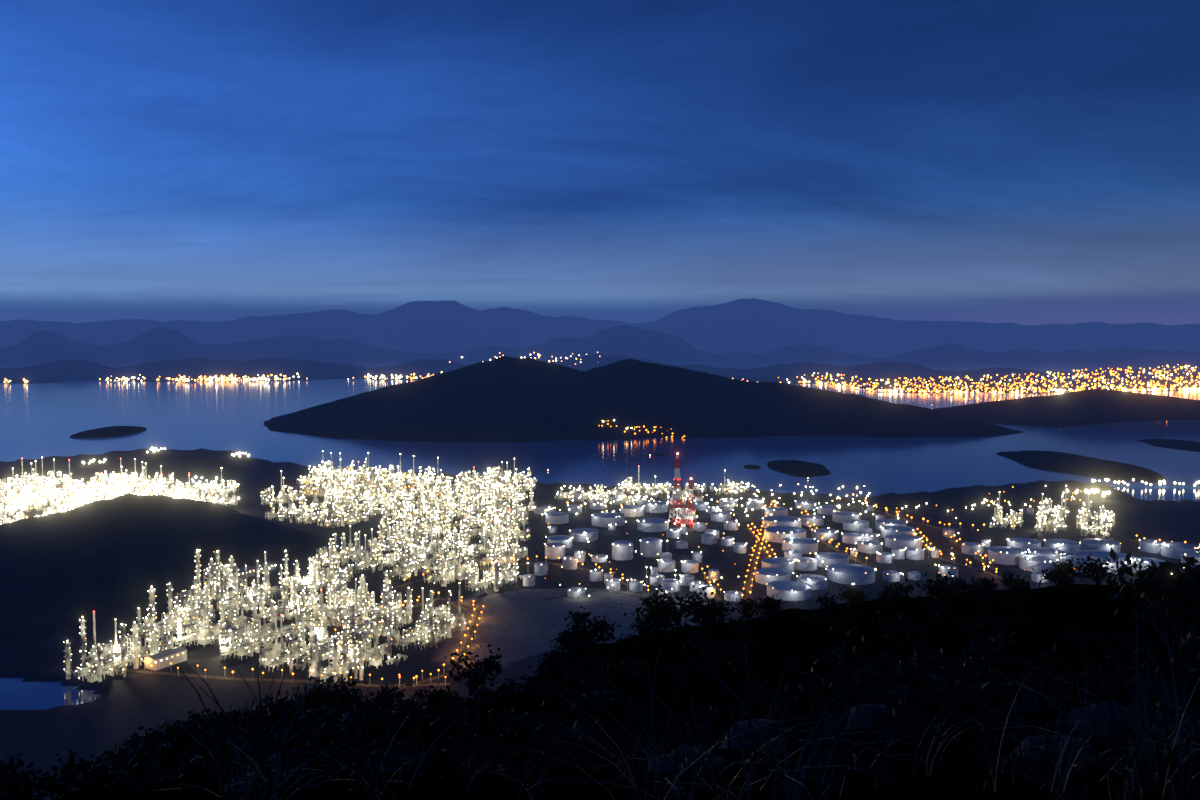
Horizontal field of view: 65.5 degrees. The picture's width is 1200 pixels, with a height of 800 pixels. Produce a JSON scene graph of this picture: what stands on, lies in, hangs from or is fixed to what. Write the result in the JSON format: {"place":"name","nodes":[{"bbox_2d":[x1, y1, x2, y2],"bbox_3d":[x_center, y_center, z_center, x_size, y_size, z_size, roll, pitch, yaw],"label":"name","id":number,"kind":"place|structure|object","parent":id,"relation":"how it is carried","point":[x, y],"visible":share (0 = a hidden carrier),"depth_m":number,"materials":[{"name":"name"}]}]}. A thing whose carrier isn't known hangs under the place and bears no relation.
{"place":"outdoors","nodes":[
{"label":"outdoors","id":0,"kind":"place"},
{"bbox_2d":[0,448,1199,799],"bbox_3d":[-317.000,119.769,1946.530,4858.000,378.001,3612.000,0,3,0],"label":"ground","id":1,"kind":"structure","parent":0,"point":[110,562],"depth_m":1640.24,"materials":[{"name":"black soil"}]},
{"bbox_2d":[0,452,1155,685],"bbox_3d":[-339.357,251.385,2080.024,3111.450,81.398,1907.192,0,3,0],"label":"process steelwork","id":2,"kind":"object","parent":1,"relation":"on","point":[316,620],"visible":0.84,"depth_m":1686.78,"materials":[{"name":"grey paint"}]},
{"bbox_2d":[0,483,1199,670],"bbox_3d":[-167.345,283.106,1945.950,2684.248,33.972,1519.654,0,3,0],"label":"storage tanks","id":3,"kind":"object","parent":1,"relation":"on","point":[782,585],"visible":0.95,"depth_m":1823.25,"materials":[{"name":"white metal"}]},
{"bbox_2d":[0,453,1199,678],"bbox_3d":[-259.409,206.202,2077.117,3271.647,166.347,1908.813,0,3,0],"label":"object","id":4,"kind":"object","parent":1,"relation":"on","point":[446,529],"visible":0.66,"depth_m":2255.59,"materials":[{"name":"white"}]},
{"bbox_2d":[669,454,685,526],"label":"lattice tower","id":5,"kind":"structure","parent":1,"relation":"on","point":[677,489],"depth_m":2130.39,"materials":[{"name":"metal"}]},
{"bbox_2d":[684,479,696,526],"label":"lattice tower","id":6,"kind":"structure","parent":1,"relation":"on","point":[689,499],"depth_m":2121.32,"materials":[{"name":"white metal"}]},
{"bbox_2d":[0,355,1199,709],"bbox_3d":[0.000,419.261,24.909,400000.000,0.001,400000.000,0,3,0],"label":"sea","id":7,"kind":"structure","parent":0,"point":[42,419],"depth_m":3851.82,"materials":[{"name":"blue liquid"}]},
{"bbox_2d":[0,298,1199,355],"bbox_3d":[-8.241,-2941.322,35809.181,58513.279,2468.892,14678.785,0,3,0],"label":"mountains","id":8,"kind":"structure","parent":0,"point":[756,326],"depth_m":37696.62,"materials":[{"name":"blue stone"}]},
{"bbox_2d":[0,325,1199,364],"bbox_3d":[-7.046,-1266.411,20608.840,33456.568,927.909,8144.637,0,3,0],"label":"mountains","id":9,"kind":"structure","parent":0,"point":[44,346],"depth_m":21992.62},
{"bbox_2d":[0,355,1199,377],"bbox_3d":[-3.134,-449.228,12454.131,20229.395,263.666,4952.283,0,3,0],"label":"hills","id":10,"kind":"structure","parent":0,"point":[73,368],"depth_m":13219.20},
{"bbox_2d":[0,371,1199,392],"bbox_3d":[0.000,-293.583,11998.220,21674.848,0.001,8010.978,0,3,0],"label":"shore land","id":11,"kind":"structure","parent":0,"point":[792,378],"depth_m":11195.76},
{"bbox_2d":[0,0,1199,325],"label":"sky","id":12,"kind":"structure","parent":0,"point":[1022,162],"materials":[{"name":"blue"}]},
{"bbox_2d":[4,352,1199,485],"bbox_3d":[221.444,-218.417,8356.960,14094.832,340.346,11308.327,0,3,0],"label":"city lights","id":13,"kind":"object","parent":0,"point":[937,391],"visible":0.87,"depth_m":9016.98},
{"bbox_2d":[86,485,1139,688],"bbox_3d":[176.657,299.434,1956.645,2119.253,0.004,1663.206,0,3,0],"label":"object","id":14,"kind":"structure","parent":0,"point":[472,634],"depth_m":1521.75,"materials":[{"name":"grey concrete"}]},
{"bbox_2d":[56,580,1199,799],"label":"summit ground","id":15,"kind":"structure","parent":0,"point":[1082,608],"depth_m":22.76,"materials":[{"name":"black soil"}]},
{"bbox_2d":[0,547,1199,799],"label":"scrub","id":16,"kind":"object","parent":15,"relation":"on","point":[136,753],"depth_m":27.61,"materials":[{"name":"black plant"}]},
{"bbox_2d":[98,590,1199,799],"bbox_3d":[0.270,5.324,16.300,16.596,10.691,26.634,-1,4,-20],"label":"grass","id":17,"kind":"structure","parent":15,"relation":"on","point":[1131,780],"depth_m":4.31,"materials":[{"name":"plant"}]},
{"bbox_2d":[263,356,1022,442],"bbox_3d":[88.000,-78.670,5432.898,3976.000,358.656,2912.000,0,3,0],"label":"bay island","id":18,"kind":"structure","parent":0,"point":[504,399],"depth_m":4573.08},
{"bbox_2d":[933,389,1199,427],"bbox_3d":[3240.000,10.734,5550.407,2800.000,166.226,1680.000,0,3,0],"label":"headland","id":19,"kind":"structure","parent":0,"point":[1086,407],"depth_m":5056.97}
]}

